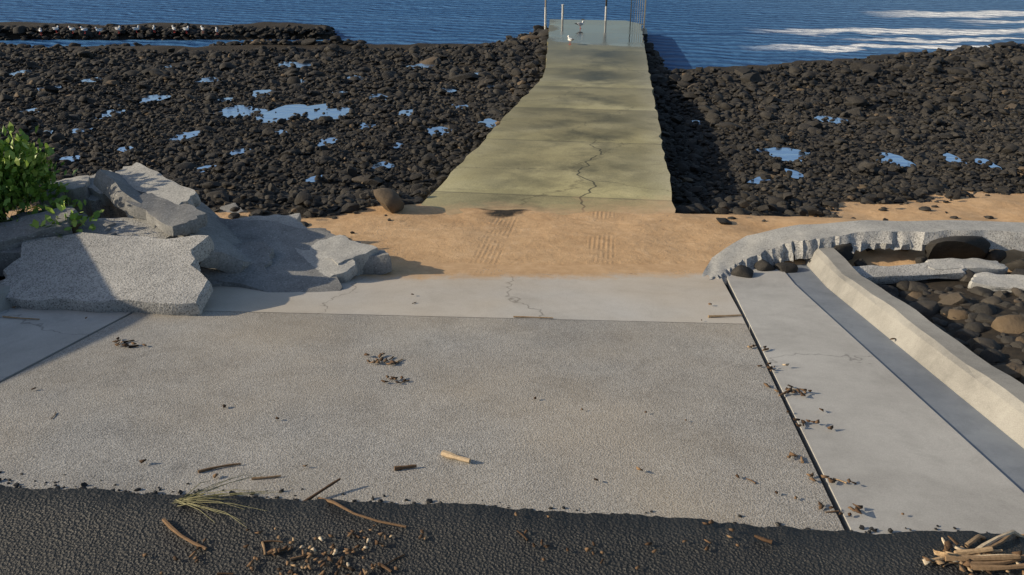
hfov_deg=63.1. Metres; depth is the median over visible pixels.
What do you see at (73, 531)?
asphalt road
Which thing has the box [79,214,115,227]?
boulder
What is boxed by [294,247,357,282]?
boulder
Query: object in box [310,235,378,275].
boulder
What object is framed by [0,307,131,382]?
concrete slab
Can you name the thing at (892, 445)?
ramp wedge
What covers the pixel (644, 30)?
landing with fence
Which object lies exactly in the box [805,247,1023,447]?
kerb
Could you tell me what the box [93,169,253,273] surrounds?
boulder
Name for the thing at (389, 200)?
boulders
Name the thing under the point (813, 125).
basalt rocks
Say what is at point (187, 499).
dry grass tuft
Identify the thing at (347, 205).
basalt rocks
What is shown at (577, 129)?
boat ramp
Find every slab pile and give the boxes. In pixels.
[0,207,80,250]
[0,226,117,275]
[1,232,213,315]
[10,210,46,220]
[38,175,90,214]
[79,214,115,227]
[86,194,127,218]
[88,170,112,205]
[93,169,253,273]
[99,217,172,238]
[115,162,200,206]
[125,193,207,235]
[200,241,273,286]
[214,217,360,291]
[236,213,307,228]
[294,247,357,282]
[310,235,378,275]
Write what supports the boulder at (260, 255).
on the ground
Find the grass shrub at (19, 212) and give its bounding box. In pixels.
[0,201,55,226]
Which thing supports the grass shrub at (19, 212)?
on the ground
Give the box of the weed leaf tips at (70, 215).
[29,199,103,231]
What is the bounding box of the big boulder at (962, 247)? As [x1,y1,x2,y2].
[925,236,990,258]
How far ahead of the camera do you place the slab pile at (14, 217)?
5.01 m
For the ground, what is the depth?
6.09 m
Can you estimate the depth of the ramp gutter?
3.49 m
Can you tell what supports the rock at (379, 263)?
on the ground
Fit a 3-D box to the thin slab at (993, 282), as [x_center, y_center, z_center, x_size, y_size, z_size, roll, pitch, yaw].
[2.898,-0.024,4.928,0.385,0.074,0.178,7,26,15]
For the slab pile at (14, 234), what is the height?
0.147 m
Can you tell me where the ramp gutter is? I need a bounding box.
[786,265,1023,492]
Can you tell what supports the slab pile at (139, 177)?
on the slab pile at (167, 217)
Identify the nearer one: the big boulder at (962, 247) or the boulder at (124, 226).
the boulder at (124, 226)
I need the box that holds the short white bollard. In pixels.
[562,4,563,19]
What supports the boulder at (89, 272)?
on the concrete slab at (25, 344)
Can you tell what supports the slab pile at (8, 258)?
on the ground
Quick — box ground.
[0,22,1023,365]
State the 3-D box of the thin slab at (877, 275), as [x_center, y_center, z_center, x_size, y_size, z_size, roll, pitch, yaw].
[2.376,-0.089,5.086,0.913,0.093,0.152,-2,25,-5]
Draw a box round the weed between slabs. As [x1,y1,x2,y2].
[32,201,101,236]
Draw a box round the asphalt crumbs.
[0,471,987,533]
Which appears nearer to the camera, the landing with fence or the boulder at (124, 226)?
the boulder at (124, 226)
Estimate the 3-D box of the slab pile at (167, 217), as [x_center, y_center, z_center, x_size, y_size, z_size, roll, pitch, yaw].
[-2.016,-0.434,4.875,0.558,0.134,0.276,18,31,34]
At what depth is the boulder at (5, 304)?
4.21 m
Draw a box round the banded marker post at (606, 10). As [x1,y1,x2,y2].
[605,0,607,20]
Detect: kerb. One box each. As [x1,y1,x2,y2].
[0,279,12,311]
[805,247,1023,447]
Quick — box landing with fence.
[630,0,647,38]
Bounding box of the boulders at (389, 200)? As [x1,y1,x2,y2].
[373,188,1023,277]
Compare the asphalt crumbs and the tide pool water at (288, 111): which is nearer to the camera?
the asphalt crumbs
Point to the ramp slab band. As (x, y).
(679, 293)
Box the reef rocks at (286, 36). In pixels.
[0,25,366,47]
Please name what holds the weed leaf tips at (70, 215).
attached to the weed between slabs
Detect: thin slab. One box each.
[852,260,966,284]
[926,258,1007,274]
[968,272,1023,292]
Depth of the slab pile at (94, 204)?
5.29 m
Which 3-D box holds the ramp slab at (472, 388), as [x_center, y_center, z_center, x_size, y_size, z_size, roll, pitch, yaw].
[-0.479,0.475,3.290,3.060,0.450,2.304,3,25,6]
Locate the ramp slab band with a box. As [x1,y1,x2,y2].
[203,262,744,323]
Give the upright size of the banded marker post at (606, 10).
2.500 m
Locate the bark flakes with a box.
[12,293,1023,574]
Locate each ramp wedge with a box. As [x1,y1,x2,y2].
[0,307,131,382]
[727,268,1023,533]
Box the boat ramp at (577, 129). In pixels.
[421,19,675,219]
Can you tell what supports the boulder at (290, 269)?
on the ground
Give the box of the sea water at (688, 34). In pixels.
[0,0,1023,69]
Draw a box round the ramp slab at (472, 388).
[0,311,843,530]
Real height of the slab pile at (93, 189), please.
0.142 m
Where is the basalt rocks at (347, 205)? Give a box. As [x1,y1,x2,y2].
[12,179,993,233]
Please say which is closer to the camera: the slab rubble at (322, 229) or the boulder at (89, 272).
the boulder at (89, 272)
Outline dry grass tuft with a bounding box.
[172,473,267,527]
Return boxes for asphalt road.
[0,484,1023,574]
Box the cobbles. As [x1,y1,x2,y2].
[878,268,1023,383]
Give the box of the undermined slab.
[702,220,1023,285]
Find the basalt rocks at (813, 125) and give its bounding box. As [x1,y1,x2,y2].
[0,19,1023,212]
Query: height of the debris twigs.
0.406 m
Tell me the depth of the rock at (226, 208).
6.39 m
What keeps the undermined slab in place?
on the ground
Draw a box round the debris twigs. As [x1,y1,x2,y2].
[2,302,1023,574]
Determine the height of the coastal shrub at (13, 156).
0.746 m
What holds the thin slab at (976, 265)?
on the cobbles
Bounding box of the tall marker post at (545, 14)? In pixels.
[544,0,546,28]
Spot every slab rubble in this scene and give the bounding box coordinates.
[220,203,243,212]
[308,228,330,232]
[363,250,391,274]
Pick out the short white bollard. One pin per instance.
(562, 11)
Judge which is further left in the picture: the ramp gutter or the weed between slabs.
the weed between slabs
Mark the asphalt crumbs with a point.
(180, 492)
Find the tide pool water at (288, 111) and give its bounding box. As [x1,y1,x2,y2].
[9,62,1000,183]
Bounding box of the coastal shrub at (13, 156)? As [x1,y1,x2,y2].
[0,126,77,222]

